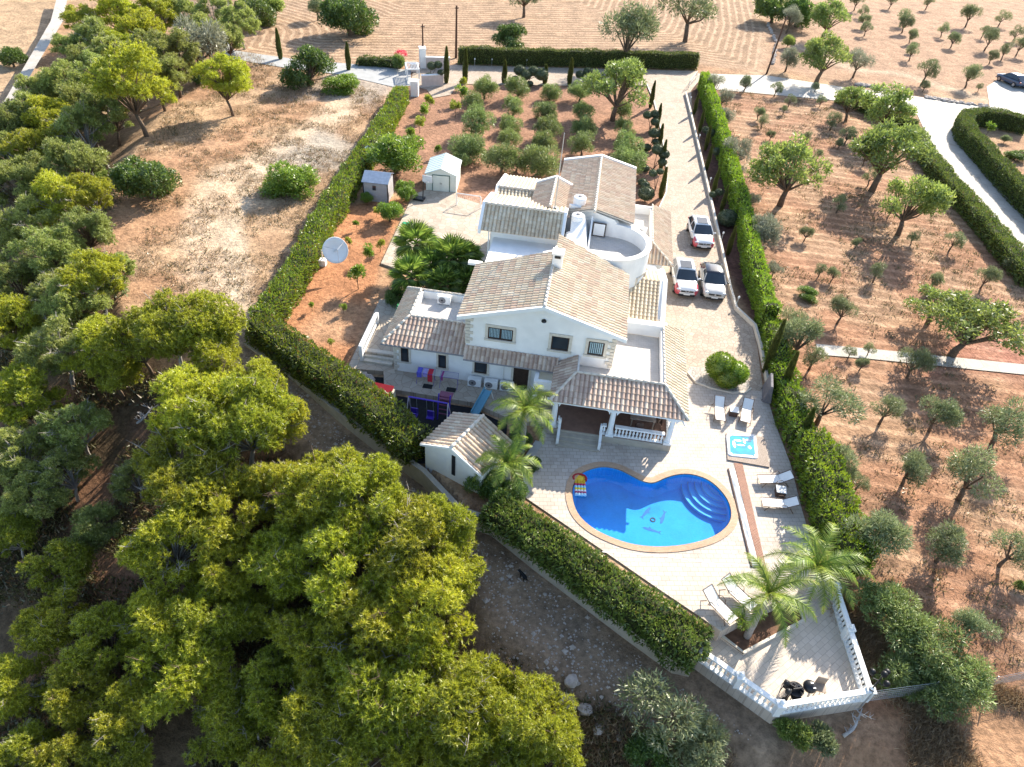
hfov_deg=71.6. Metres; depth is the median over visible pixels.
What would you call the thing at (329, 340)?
sapling
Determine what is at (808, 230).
olive tree
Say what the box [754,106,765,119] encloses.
olive tree
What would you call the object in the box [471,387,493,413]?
toy slide
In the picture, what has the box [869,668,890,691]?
lamp post
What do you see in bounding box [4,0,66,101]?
track
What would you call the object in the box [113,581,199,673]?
pine tree
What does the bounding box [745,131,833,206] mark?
carob tree
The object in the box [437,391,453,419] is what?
climbing frame
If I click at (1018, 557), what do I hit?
olive tree
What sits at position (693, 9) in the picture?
olive tree
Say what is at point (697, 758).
olive tree
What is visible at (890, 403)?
olive tree
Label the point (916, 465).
olive tree
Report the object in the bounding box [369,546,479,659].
pine tree
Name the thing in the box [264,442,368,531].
pine tree
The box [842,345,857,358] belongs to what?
olive tree
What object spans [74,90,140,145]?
pine tree
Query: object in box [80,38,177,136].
pine tree
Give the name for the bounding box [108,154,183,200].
evergreen bush
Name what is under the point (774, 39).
rubble stones
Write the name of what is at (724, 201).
cypress tree
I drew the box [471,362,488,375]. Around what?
window
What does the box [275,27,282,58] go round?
cypress tree
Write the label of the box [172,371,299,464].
pine tree
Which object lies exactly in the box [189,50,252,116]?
pine tree
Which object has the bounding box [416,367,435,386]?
clothes rack
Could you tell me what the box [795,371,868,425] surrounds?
olive tree
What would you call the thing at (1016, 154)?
evergreen bush
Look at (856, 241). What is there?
olive tree
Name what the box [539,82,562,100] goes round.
olive tree
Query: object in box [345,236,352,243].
sapling
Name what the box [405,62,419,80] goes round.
entrance gate
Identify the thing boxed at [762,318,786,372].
cypress tree
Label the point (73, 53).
pine tree
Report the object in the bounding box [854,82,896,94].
rubble stones
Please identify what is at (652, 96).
cypress tree
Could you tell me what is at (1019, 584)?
shrub
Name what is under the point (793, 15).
olive tree
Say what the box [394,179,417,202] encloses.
citrus tree
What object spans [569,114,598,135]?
olive tree
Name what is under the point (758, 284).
hedge
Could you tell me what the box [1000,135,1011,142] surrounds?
shrub
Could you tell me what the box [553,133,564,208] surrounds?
antenna mast
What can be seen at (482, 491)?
evergreen bush
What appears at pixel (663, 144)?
bed kerb
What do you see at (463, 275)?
fan palm
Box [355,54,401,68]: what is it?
hedge
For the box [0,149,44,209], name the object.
pine tree
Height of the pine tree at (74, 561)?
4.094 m
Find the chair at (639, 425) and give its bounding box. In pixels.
[635,422,644,428]
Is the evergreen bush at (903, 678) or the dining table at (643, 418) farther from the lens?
the dining table at (643, 418)
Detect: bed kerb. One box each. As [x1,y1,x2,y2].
[647,84,667,206]
[687,372,751,393]
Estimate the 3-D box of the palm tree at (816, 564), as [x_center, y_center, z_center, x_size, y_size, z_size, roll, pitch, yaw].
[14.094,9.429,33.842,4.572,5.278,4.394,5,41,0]
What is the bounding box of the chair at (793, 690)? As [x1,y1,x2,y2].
[787,687,802,699]
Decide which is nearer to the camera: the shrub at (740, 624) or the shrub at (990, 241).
the shrub at (740, 624)
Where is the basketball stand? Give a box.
[413,175,431,201]
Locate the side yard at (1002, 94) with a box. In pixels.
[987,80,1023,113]
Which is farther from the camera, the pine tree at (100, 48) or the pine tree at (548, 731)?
the pine tree at (100, 48)
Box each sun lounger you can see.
[703,584,738,625]
[712,395,725,421]
[721,573,757,612]
[738,397,754,423]
[757,469,794,486]
[761,495,799,512]
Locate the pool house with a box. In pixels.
[420,412,511,493]
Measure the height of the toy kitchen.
1.350 m
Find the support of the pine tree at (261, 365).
on the ground at (734, 36)
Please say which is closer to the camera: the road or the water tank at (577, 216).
the water tank at (577, 216)
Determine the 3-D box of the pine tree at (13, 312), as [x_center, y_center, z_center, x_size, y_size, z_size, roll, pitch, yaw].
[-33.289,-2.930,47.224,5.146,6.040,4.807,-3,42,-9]
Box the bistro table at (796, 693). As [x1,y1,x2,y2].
[788,681,803,699]
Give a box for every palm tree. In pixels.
[473,434,542,496]
[489,380,557,454]
[717,552,819,647]
[763,522,875,613]
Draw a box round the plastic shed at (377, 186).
[361,170,393,202]
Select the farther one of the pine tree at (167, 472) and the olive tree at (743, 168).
the olive tree at (743, 168)
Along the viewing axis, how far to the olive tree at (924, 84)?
96.54 m
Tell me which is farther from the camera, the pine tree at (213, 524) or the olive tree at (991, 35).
the olive tree at (991, 35)
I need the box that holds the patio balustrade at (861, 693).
[699,581,876,716]
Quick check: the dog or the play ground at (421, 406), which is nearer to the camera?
the dog
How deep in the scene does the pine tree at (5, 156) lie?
66.98 m
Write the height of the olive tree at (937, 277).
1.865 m
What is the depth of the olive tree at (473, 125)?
74.05 m
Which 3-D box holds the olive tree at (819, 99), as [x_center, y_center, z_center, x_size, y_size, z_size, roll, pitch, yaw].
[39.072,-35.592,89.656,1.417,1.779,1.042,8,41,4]
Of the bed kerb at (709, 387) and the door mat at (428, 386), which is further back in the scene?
the bed kerb at (709, 387)
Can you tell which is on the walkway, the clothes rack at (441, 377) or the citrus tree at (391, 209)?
the clothes rack at (441, 377)
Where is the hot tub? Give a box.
[726,433,769,467]
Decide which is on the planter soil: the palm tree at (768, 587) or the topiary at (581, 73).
the palm tree at (768, 587)
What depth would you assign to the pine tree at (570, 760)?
29.93 m
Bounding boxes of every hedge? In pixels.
[243,307,433,466]
[248,84,409,321]
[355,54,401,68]
[457,44,700,69]
[477,486,714,675]
[697,70,783,329]
[759,314,816,447]
[786,425,881,578]
[835,90,919,129]
[907,125,1023,287]
[951,106,1023,218]
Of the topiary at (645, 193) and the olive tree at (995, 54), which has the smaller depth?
the topiary at (645, 193)
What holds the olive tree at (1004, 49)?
on the ground at (734, 36)
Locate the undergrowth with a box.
[0,131,658,766]
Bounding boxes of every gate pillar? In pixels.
[410,62,418,71]
[410,79,418,96]
[418,46,425,67]
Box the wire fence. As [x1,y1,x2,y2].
[858,672,1023,709]
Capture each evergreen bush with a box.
[0,46,27,66]
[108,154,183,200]
[182,62,208,84]
[233,0,277,26]
[276,44,336,89]
[316,0,379,35]
[384,288,403,307]
[463,469,501,499]
[487,478,529,501]
[491,22,526,48]
[508,425,532,451]
[524,456,541,472]
[622,727,678,766]
[673,733,701,762]
[752,0,789,22]
[783,0,818,28]
[847,577,910,626]
[870,646,942,702]
[874,588,939,648]
[885,609,974,682]
[915,666,976,724]
[930,649,997,713]
[1004,149,1023,161]
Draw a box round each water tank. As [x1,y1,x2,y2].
[570,212,584,227]
[573,194,586,205]
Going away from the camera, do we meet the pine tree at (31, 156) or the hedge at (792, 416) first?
the hedge at (792, 416)
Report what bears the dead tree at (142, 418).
on the ground at (734, 36)
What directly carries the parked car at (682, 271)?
on the driveway
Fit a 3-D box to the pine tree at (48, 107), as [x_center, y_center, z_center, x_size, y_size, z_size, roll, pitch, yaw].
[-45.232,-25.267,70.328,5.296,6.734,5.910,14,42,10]
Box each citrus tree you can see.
[360,192,373,202]
[376,201,404,221]
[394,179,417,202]
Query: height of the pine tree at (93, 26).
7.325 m
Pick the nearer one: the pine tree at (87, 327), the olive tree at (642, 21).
the pine tree at (87, 327)
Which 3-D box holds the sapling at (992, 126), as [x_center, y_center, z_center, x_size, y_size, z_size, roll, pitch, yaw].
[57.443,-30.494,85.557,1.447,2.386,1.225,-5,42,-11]
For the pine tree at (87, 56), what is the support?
on the ground at (734, 36)
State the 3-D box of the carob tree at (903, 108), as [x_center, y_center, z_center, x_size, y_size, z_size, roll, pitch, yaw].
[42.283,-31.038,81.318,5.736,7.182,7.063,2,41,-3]
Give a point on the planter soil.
(767, 627)
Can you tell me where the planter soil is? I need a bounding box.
[722,605,800,653]
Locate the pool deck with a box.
[525,384,830,640]
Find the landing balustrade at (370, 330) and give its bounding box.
[359,312,378,360]
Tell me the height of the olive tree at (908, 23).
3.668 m
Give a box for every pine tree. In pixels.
[0,87,39,128]
[0,98,35,135]
[0,123,64,162]
[0,129,40,160]
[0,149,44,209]
[0,193,63,249]
[0,247,51,298]
[0,292,44,363]
[0,359,71,431]
[0,420,56,486]
[0,469,73,525]
[0,511,42,559]
[0,650,57,725]
[0,717,68,766]
[2,220,94,279]
[8,576,88,657]
[11,311,95,389]
[13,67,55,99]
[15,537,98,597]
[19,92,74,138]
[19,267,88,323]
[22,730,95,766]
[23,150,83,195]
[26,168,102,233]
[28,442,102,506]
[31,275,114,325]
[34,399,114,456]
[36,55,93,97]
[40,134,111,184]
[41,650,116,735]
[47,100,115,147]
[48,29,87,57]
[53,83,108,140]
[53,205,118,249]
[54,247,126,315]
[57,311,130,380]
[58,2,96,30]
[58,171,114,216]
[58,600,149,676]
[62,41,101,71]
[65,11,109,50]
[66,499,123,553]
[67,46,109,114]
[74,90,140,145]
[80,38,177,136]
[83,728,155,766]
[84,352,144,399]
[86,33,133,68]
[88,671,164,753]
[89,0,140,28]
[92,251,137,294]
[95,305,169,376]
[97,27,134,48]
[106,6,165,38]
[106,457,145,503]
[113,495,238,594]
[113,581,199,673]
[125,27,177,55]
[126,425,234,517]
[126,623,235,730]
[132,286,205,366]
[135,0,177,32]
[141,24,201,98]
[143,55,186,111]
[144,358,235,452]
[162,0,193,27]
[163,576,260,661]
[166,288,248,350]
[170,12,228,76]
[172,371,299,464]
[173,460,276,548]
[181,665,271,766]
[182,328,243,380]
[187,530,261,605]
[189,0,232,21]
[189,8,235,67]
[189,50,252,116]
[216,0,261,49]
[217,21,244,55]
[220,354,287,403]
[228,585,295,642]
[233,458,319,526]
[235,641,315,744]
[239,519,342,604]
[240,720,319,766]
[245,394,310,450]
[263,594,360,683]
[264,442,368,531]
[273,641,366,766]
[299,510,402,618]
[314,578,430,688]
[315,703,417,766]
[323,631,458,756]
[324,450,412,544]
[357,490,425,548]
[364,493,478,592]
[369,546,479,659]
[379,717,477,766]
[404,648,511,766]
[411,492,477,556]
[418,538,489,608]
[444,697,537,766]
[483,657,585,766]
[519,717,586,766]
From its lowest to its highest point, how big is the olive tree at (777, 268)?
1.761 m
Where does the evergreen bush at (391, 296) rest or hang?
on the ground at (734, 36)
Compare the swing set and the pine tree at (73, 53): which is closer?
the swing set
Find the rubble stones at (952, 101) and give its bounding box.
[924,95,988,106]
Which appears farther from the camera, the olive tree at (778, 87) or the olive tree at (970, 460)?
the olive tree at (778, 87)
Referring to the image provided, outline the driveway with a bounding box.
[412,65,762,390]
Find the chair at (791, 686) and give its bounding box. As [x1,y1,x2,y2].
[779,679,795,691]
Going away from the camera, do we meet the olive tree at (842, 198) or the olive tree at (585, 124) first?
the olive tree at (842, 198)
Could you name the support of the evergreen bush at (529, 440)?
on the ground at (734, 36)
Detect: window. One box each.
[399,348,411,363]
[436,353,448,370]
[451,455,455,475]
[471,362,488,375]
[484,324,515,344]
[547,333,572,353]
[583,338,608,358]
[635,270,646,285]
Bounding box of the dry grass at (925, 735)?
[109,51,1023,766]
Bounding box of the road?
[698,73,1023,246]
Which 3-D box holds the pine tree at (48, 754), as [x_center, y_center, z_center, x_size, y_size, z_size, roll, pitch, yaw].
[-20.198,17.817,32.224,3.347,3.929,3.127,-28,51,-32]
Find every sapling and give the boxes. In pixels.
[327,338,334,346]
[338,303,346,313]
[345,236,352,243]
[346,263,367,289]
[352,220,359,227]
[363,242,373,262]
[376,239,384,251]
[404,126,415,138]
[413,115,425,132]
[420,102,428,119]
[424,94,434,104]
[434,145,441,154]
[449,98,461,116]
[454,83,468,103]
[459,76,467,84]
[986,120,996,134]
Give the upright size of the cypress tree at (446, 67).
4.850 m
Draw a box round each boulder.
[559,692,575,709]
[564,674,577,687]
[577,703,592,715]
[592,723,603,734]
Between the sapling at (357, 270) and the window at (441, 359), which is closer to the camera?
the window at (441, 359)
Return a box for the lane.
[225,44,410,86]
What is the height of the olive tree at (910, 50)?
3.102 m
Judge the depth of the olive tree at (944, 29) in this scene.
119.57 m
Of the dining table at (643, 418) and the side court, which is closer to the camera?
the dining table at (643, 418)
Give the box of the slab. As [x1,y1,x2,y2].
[523,440,543,493]
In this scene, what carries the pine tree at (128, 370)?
on the ground at (734, 36)
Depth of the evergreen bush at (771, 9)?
117.76 m
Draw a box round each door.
[433,175,440,190]
[441,176,448,191]
[511,368,530,390]
[592,222,606,236]
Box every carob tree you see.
[580,56,649,121]
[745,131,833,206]
[798,28,853,82]
[807,0,851,37]
[833,85,867,121]
[846,115,938,192]
[857,81,917,127]
[878,175,956,235]
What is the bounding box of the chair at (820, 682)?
[813,676,828,694]
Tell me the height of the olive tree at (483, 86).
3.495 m
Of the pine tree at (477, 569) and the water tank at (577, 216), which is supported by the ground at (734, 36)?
the pine tree at (477, 569)
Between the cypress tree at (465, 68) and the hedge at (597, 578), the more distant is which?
the cypress tree at (465, 68)
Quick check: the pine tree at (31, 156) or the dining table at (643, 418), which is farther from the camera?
the pine tree at (31, 156)
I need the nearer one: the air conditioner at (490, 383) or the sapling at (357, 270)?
the air conditioner at (490, 383)
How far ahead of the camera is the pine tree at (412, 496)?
35.79 m
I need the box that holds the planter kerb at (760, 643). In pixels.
[721,608,804,654]
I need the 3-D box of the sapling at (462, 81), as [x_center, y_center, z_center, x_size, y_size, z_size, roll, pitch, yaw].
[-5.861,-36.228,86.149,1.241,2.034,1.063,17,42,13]
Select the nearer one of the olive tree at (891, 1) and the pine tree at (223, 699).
the pine tree at (223, 699)
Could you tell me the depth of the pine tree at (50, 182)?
54.37 m
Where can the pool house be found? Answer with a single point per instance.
(455, 444)
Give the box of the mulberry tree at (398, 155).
[363,131,425,173]
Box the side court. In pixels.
[381,190,489,271]
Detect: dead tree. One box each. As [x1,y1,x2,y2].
[136,403,158,423]
[842,707,874,737]
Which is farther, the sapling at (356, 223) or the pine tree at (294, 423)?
the sapling at (356, 223)
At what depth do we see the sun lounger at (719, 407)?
44.73 m
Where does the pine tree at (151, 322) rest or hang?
on the ground at (734, 36)
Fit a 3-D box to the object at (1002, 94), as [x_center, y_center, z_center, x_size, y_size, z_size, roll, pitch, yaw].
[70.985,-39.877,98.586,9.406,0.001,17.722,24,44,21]
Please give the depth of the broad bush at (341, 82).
82.30 m
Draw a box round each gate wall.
[421,74,443,86]
[426,56,449,68]
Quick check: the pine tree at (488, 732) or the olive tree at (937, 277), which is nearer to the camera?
the pine tree at (488, 732)
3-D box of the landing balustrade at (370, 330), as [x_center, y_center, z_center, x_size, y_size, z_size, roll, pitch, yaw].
[-9.481,-3.136,47.117,0.290,1.250,3.800,8,41,4]
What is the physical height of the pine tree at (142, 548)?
6.458 m
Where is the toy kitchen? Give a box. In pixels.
[372,382,395,402]
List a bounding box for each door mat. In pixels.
[422,384,432,388]
[446,387,455,392]
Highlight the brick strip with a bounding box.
[734,463,765,574]
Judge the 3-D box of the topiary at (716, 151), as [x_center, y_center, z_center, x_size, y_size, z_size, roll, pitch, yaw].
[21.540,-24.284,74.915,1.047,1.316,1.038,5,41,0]
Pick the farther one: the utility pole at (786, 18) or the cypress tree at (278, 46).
the utility pole at (786, 18)
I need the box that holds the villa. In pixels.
[380,154,689,451]
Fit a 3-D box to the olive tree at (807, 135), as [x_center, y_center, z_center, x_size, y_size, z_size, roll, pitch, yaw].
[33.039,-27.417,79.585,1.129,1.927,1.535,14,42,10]
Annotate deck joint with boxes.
[602,551,749,565]
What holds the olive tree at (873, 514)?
on the ground at (734, 36)
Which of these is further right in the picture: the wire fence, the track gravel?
the wire fence
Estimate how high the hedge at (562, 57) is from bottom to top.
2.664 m
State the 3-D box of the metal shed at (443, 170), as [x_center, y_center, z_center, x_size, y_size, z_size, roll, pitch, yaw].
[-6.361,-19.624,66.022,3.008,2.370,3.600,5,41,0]
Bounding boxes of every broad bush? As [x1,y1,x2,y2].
[257,159,320,200]
[320,73,359,96]
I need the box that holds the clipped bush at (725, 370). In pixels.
[704,351,750,389]
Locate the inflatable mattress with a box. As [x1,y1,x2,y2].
[572,473,586,496]
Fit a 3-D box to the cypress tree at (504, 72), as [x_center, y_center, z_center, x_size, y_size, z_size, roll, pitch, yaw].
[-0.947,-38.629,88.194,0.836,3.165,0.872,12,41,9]
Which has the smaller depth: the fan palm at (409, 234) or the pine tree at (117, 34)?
the fan palm at (409, 234)
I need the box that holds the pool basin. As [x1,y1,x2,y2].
[572,467,730,545]
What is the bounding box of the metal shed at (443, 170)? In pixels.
[424,153,461,191]
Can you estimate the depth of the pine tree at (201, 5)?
91.82 m
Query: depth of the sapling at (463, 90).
81.58 m
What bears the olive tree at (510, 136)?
on the ground at (734, 36)
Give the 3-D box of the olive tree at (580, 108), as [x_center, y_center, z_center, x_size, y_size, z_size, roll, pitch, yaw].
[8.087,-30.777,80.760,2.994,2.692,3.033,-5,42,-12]
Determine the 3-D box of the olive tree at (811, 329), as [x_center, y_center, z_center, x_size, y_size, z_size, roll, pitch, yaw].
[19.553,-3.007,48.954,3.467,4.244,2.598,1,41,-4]
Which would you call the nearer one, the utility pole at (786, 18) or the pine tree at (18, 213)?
the pine tree at (18, 213)
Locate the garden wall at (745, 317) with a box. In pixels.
[685,92,768,380]
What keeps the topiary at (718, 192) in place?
on the ground at (734, 36)
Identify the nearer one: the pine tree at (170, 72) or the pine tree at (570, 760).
the pine tree at (570, 760)
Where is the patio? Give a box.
[694,597,865,723]
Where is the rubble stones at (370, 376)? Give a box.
[357,370,374,383]
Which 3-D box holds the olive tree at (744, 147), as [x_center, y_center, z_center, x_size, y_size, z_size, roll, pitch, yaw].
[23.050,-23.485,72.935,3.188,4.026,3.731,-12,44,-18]
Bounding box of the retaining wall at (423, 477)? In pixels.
[244,342,690,676]
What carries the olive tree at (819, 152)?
on the ground at (734, 36)
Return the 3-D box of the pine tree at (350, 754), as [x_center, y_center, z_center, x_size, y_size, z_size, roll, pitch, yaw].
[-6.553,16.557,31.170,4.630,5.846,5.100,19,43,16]
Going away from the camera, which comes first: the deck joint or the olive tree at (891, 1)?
the deck joint
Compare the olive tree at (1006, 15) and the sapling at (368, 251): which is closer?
the sapling at (368, 251)
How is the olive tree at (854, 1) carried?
on the ground at (734, 36)
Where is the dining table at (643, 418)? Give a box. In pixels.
[630,414,655,429]
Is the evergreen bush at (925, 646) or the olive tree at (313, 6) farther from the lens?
the olive tree at (313, 6)
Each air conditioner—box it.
[437,293,450,305]
[467,375,481,387]
[484,378,497,389]
[499,380,513,391]
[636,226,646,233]
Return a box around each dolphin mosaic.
[641,507,650,518]
[643,527,660,533]
[659,510,666,523]
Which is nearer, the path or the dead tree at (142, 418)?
the dead tree at (142, 418)
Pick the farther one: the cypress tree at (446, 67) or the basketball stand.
the cypress tree at (446, 67)
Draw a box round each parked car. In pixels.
[669,257,700,296]
[686,215,715,248]
[697,261,728,300]
[996,72,1023,86]
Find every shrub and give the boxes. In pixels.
[80,163,108,178]
[107,284,130,300]
[263,0,286,12]
[391,53,404,67]
[395,49,406,55]
[737,611,748,630]
[769,598,784,612]
[773,716,792,741]
[782,34,795,47]
[783,717,814,753]
[810,718,839,758]
[987,234,1011,246]
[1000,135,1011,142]
[1002,257,1022,272]
[1012,579,1023,591]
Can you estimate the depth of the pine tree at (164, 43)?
75.80 m
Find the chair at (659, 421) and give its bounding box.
[654,418,663,428]
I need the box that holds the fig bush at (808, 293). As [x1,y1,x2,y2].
[796,285,818,303]
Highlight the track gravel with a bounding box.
[244,356,750,744]
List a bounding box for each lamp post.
[782,680,791,700]
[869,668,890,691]
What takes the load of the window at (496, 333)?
in the villa
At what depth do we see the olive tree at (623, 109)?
81.16 m
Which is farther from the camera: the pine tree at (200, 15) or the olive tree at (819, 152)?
the pine tree at (200, 15)
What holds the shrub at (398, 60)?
on the ground at (734, 36)
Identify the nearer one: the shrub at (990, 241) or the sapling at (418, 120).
the shrub at (990, 241)
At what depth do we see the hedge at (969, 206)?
66.29 m
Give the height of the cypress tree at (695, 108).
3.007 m
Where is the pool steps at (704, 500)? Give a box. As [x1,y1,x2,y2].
[681,481,729,521]
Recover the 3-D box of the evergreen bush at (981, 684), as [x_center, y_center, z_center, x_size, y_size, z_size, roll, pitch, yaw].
[20.317,13.488,32.223,3.008,2.703,3.178,6,41,2]
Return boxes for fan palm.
[385,252,433,291]
[390,218,438,258]
[413,245,449,287]
[425,263,463,292]
[428,232,473,281]
[446,238,483,282]
[447,265,473,293]
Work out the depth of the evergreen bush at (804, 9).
116.14 m
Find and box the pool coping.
[565,461,737,552]
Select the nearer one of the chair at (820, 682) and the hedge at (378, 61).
the chair at (820, 682)
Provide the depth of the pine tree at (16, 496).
39.78 m
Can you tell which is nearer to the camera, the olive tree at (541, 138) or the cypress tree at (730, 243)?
the cypress tree at (730, 243)
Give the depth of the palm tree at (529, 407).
38.61 m
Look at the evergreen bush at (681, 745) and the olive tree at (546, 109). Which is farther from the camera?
the olive tree at (546, 109)
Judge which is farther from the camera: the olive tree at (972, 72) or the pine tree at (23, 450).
the olive tree at (972, 72)
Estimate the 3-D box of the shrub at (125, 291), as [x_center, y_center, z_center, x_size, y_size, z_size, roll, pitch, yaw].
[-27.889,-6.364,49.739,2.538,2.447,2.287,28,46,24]
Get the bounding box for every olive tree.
[307,0,321,20]
[447,132,486,164]
[452,148,471,166]
[461,90,483,109]
[461,101,496,137]
[472,74,499,99]
[481,142,517,173]
[497,126,522,145]
[499,112,523,133]
[502,94,523,116]
[504,74,530,98]
[506,147,529,172]
[509,0,537,17]
[518,143,559,176]
[531,129,559,152]
[532,100,558,119]
[532,113,564,136]
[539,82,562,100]
[566,79,590,101]
[566,129,594,155]
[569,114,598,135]
[572,99,595,118]
[598,0,661,51]
[610,144,647,174]
[611,99,632,118]
[612,666,714,755]
[613,127,645,153]
[614,116,636,137]
[654,0,718,42]
[667,710,733,766]
[707,74,725,89]
[718,87,735,105]
[721,107,736,123]
[722,135,752,163]
[739,74,751,91]
[741,164,746,172]
[748,192,761,204]
[751,211,784,247]
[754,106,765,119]
[757,114,769,128]
[766,130,775,140]
[767,260,784,276]
[770,81,783,96]
[773,315,824,357]
[779,46,800,71]
[780,105,787,114]
[780,305,809,325]
[783,3,803,33]
[784,93,797,106]
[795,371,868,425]
[798,226,814,240]
[801,344,829,369]
[805,131,812,143]
[812,82,819,91]
[814,262,828,276]
[815,149,823,159]
[816,95,826,106]
[826,111,842,129]
[827,266,841,281]
[828,294,859,323]
[832,193,847,212]
[832,441,859,481]
[835,137,844,148]
[837,507,915,559]
[838,125,859,145]
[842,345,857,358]
[845,47,876,77]
[849,0,865,10]
[850,469,870,491]
[851,237,861,248]
[855,357,870,370]
[857,4,869,14]
[858,13,871,25]
[860,20,873,35]
[861,167,880,185]
[863,341,877,355]
[868,393,906,424]
[868,509,888,524]
[870,261,887,282]
[885,203,896,218]
[887,0,897,8]
[896,8,911,21]
[896,346,937,377]
[899,14,915,32]
[899,447,931,490]
[906,42,919,60]
[906,230,921,244]
[908,28,918,43]
[917,58,941,82]
[919,394,965,431]
[920,80,930,91]
[922,0,935,9]
[925,519,970,569]
[930,271,945,286]
[937,21,949,36]
[944,231,967,251]
[945,442,1008,501]
[947,32,962,47]
[950,605,1002,641]
[960,3,983,27]
[961,62,983,87]
[973,265,1003,288]
[976,83,983,91]
[977,395,1023,447]
[979,25,990,38]
[982,25,1000,50]
[988,49,999,63]
[988,528,1023,572]
[994,9,1012,25]
[1000,42,1013,60]
[1009,24,1023,40]
[1010,37,1023,55]
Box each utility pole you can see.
[420,24,424,45]
[455,5,458,57]
[766,17,787,73]
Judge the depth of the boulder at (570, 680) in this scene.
32.66 m
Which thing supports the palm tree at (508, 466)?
on the ground at (734, 36)
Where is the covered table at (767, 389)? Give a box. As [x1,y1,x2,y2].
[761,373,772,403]
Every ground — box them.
[0,0,1023,766]
[360,377,506,463]
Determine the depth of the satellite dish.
53.00 m
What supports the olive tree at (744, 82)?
on the ground at (734, 36)
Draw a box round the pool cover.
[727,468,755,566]
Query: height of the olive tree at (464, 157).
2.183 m
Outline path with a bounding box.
[816,344,1023,373]
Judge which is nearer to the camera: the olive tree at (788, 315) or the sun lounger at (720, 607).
the sun lounger at (720, 607)
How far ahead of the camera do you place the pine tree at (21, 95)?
69.56 m
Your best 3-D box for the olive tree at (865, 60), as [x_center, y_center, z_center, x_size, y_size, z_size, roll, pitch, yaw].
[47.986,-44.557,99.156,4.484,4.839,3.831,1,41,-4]
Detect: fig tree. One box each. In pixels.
[902,282,962,324]
[918,288,1023,357]
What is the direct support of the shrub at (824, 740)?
on the ground at (734, 36)
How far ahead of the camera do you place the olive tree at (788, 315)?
50.69 m
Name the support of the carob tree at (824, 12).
on the ground at (734, 36)
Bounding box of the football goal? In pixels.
[456,193,481,208]
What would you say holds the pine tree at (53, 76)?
on the ground at (734, 36)
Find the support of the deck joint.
on the pool deck
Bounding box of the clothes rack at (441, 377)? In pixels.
[439,371,458,387]
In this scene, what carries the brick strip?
on the pool deck
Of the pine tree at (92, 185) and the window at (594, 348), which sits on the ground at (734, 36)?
the pine tree at (92, 185)
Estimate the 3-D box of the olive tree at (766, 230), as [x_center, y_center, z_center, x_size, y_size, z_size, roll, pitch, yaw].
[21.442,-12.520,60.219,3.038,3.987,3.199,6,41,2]
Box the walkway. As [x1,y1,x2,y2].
[349,299,550,427]
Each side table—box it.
[729,406,738,416]
[774,485,786,497]
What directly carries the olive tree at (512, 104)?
on the ground at (734, 36)
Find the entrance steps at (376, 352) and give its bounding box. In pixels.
[363,315,393,365]
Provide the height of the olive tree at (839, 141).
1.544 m
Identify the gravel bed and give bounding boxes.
[688,367,749,391]
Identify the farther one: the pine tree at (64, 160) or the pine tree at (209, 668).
the pine tree at (64, 160)
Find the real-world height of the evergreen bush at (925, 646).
2.856 m
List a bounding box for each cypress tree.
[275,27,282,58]
[344,42,350,69]
[443,45,449,83]
[462,48,468,80]
[501,60,506,82]
[542,64,547,83]
[567,57,573,84]
[649,80,655,107]
[655,103,661,127]
[658,123,663,144]
[658,166,667,198]
[659,139,667,167]
[693,91,699,114]
[698,108,705,131]
[704,126,711,149]
[705,144,713,170]
[711,168,720,190]
[720,184,728,211]
[726,226,736,254]
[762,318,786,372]
[783,350,799,379]
[802,407,816,429]
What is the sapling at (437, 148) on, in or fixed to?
on the ground at (734, 36)
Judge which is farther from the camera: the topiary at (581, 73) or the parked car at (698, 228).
the topiary at (581, 73)
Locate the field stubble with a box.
[718,89,1023,713]
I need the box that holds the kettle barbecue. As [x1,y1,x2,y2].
[803,680,816,697]
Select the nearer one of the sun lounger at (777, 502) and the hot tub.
the sun lounger at (777, 502)
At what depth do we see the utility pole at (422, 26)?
89.81 m
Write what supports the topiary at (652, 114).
on the ground at (734, 36)
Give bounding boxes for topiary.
[427,60,443,75]
[513,64,548,86]
[575,67,597,80]
[637,128,660,150]
[637,168,663,190]
[638,186,654,201]
[639,143,669,171]
[643,110,659,130]
[702,126,714,136]
[709,188,723,199]
[712,147,720,159]
[717,209,737,226]
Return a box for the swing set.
[406,396,450,419]
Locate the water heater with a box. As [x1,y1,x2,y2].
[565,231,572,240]
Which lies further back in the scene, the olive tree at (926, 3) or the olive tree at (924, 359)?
the olive tree at (926, 3)
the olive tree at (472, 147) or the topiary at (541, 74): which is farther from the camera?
the topiary at (541, 74)
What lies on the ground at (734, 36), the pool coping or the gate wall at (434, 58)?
the gate wall at (434, 58)
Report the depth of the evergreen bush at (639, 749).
31.07 m
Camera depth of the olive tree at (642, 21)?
93.18 m
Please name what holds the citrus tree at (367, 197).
on the ground at (734, 36)
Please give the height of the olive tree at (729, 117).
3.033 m
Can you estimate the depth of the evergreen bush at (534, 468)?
40.18 m
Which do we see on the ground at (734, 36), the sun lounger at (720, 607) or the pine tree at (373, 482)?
the pine tree at (373, 482)
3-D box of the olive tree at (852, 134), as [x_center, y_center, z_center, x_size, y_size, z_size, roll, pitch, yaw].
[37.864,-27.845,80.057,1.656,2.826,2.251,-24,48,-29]
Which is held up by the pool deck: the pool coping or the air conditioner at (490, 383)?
the pool coping
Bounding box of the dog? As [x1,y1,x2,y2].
[518,569,527,581]
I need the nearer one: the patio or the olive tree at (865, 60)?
the patio
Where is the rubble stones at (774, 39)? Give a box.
[766,22,777,64]
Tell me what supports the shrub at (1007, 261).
on the ground at (734, 36)
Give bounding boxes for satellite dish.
[318,237,347,266]
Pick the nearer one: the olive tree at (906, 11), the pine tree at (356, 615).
the pine tree at (356, 615)

